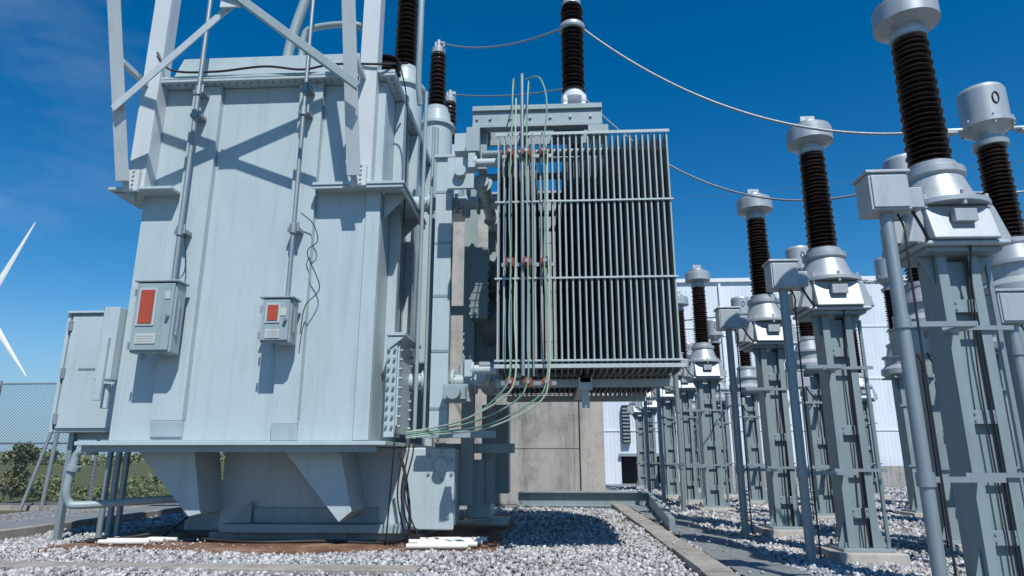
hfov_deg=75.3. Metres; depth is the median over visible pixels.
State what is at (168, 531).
ground hose
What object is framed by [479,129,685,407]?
transformer radiator
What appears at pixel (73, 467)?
drain pipe
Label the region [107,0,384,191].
steel bracket frame
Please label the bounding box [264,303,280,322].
window frame
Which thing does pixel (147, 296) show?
window
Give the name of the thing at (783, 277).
junction pole
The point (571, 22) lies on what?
overhead wire
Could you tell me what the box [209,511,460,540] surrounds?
plinth
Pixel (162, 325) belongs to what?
door
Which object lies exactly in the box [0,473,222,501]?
weeds
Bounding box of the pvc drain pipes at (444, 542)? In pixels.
[97,516,509,548]
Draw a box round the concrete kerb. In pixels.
[0,504,738,575]
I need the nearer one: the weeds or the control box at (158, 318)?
the control box at (158, 318)
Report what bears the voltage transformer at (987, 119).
on the gravel bed
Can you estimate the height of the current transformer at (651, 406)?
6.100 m
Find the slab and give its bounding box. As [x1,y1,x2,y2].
[38,514,516,554]
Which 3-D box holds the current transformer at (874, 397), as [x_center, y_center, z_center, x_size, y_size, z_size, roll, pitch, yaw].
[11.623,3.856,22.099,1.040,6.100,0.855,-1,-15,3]
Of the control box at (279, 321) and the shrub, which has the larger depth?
the shrub
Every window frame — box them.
[135,288,158,325]
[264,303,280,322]
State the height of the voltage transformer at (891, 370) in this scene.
5.840 m
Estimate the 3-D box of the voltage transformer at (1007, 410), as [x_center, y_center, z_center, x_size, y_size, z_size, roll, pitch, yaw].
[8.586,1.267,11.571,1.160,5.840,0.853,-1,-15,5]
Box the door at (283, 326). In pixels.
[260,296,301,340]
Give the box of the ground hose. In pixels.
[87,452,410,544]
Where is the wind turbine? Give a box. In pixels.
[0,221,35,376]
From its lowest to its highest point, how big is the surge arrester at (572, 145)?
2.649 m
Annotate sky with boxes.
[0,0,1023,459]
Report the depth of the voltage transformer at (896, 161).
9.40 m
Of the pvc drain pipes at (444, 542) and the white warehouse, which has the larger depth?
the white warehouse
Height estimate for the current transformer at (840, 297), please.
6.100 m
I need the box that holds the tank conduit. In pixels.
[156,0,407,541]
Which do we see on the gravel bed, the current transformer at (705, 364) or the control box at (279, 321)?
the current transformer at (705, 364)
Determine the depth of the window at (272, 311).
9.09 m
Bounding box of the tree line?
[0,448,225,464]
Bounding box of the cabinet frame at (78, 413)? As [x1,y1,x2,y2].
[48,307,130,540]
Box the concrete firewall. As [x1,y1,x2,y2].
[434,191,605,504]
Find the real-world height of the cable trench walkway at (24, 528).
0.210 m
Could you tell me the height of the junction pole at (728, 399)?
2.970 m
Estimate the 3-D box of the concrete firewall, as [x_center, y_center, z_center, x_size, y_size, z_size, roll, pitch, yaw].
[0.163,1.548,19.766,4.850,9.300,1.200,-1,-15,3]
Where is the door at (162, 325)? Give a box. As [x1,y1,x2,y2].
[129,279,189,350]
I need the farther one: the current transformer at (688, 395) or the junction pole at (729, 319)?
the current transformer at (688, 395)
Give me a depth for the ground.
55.77 m
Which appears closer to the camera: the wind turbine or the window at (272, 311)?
the window at (272, 311)
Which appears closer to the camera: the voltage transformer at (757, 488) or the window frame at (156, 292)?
the window frame at (156, 292)
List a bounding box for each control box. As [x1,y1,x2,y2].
[127,279,189,360]
[257,296,301,350]
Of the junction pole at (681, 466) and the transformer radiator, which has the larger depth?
the junction pole at (681, 466)
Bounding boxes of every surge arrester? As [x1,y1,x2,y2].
[560,0,586,103]
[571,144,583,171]
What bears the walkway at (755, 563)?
on the gravel bed
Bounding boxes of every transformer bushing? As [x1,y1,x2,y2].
[395,0,425,132]
[421,39,454,157]
[445,90,461,195]
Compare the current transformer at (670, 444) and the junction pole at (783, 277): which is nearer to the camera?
the junction pole at (783, 277)
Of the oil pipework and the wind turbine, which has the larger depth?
the wind turbine
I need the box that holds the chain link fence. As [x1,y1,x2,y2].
[0,381,445,510]
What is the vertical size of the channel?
0.432 m
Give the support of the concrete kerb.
on the gravel bed
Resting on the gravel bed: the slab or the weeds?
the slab
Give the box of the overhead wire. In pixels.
[441,19,1023,320]
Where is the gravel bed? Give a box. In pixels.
[0,484,927,575]
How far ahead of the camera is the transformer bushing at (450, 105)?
16.66 m
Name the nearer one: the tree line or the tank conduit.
the tank conduit
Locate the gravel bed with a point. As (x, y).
(18, 516)
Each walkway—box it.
[0,503,184,540]
[628,505,812,575]
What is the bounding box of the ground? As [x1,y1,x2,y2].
[0,460,223,513]
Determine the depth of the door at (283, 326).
9.08 m
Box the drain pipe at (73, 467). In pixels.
[62,448,176,508]
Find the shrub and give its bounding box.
[0,441,39,499]
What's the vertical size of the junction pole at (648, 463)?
3.670 m
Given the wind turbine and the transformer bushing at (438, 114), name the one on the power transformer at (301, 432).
the transformer bushing at (438, 114)
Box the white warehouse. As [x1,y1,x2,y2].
[603,275,906,485]
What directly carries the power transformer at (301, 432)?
on the plinth
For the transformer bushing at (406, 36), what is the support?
on the power transformer at (301, 432)
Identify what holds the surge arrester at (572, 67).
on the arrester support frame at (489, 123)
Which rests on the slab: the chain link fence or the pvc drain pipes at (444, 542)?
the pvc drain pipes at (444, 542)
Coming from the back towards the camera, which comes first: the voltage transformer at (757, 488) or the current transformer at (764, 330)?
the voltage transformer at (757, 488)
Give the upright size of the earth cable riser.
5.138 m
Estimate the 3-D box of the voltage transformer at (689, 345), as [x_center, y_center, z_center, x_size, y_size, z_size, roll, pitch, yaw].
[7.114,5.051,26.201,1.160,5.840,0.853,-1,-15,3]
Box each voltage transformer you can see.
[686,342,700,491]
[707,319,738,498]
[730,296,767,505]
[785,245,835,520]
[863,257,922,516]
[882,153,961,550]
[947,82,1023,441]
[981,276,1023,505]
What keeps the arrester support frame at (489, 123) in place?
attached to the power transformer at (301, 432)
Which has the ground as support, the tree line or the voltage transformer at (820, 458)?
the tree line
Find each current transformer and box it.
[627,402,650,489]
[634,392,661,492]
[651,387,680,498]
[664,291,703,503]
[682,265,735,513]
[735,189,820,537]
[786,116,909,564]
[853,319,891,498]
[871,0,1023,575]
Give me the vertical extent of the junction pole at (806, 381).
2.970 m
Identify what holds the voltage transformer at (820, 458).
on the gravel bed
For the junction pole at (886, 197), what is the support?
on the gravel bed
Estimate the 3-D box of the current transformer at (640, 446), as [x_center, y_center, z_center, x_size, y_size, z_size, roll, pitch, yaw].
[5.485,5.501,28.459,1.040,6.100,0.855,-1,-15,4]
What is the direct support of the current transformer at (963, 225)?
on the gravel bed
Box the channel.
[518,491,675,531]
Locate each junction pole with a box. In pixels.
[643,387,668,492]
[656,386,684,505]
[674,353,709,511]
[713,306,780,539]
[724,392,762,506]
[762,259,856,564]
[785,369,829,517]
[851,169,1006,575]
[886,327,949,553]
[984,288,1023,421]
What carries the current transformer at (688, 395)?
on the gravel bed
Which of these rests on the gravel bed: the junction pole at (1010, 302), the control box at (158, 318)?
the junction pole at (1010, 302)
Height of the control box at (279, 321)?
0.740 m
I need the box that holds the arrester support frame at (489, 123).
[466,103,607,173]
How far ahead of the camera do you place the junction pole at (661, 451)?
18.06 m
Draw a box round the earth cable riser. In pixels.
[406,73,556,438]
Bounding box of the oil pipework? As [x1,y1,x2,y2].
[283,0,514,542]
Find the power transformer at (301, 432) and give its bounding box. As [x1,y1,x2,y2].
[74,53,494,533]
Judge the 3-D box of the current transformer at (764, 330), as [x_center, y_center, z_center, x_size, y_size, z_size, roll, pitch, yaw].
[4.465,1.127,11.545,1.040,6.100,0.854,0,-15,2]
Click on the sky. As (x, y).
(787, 61)
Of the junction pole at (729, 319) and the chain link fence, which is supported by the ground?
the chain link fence
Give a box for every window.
[137,290,155,323]
[266,305,278,320]

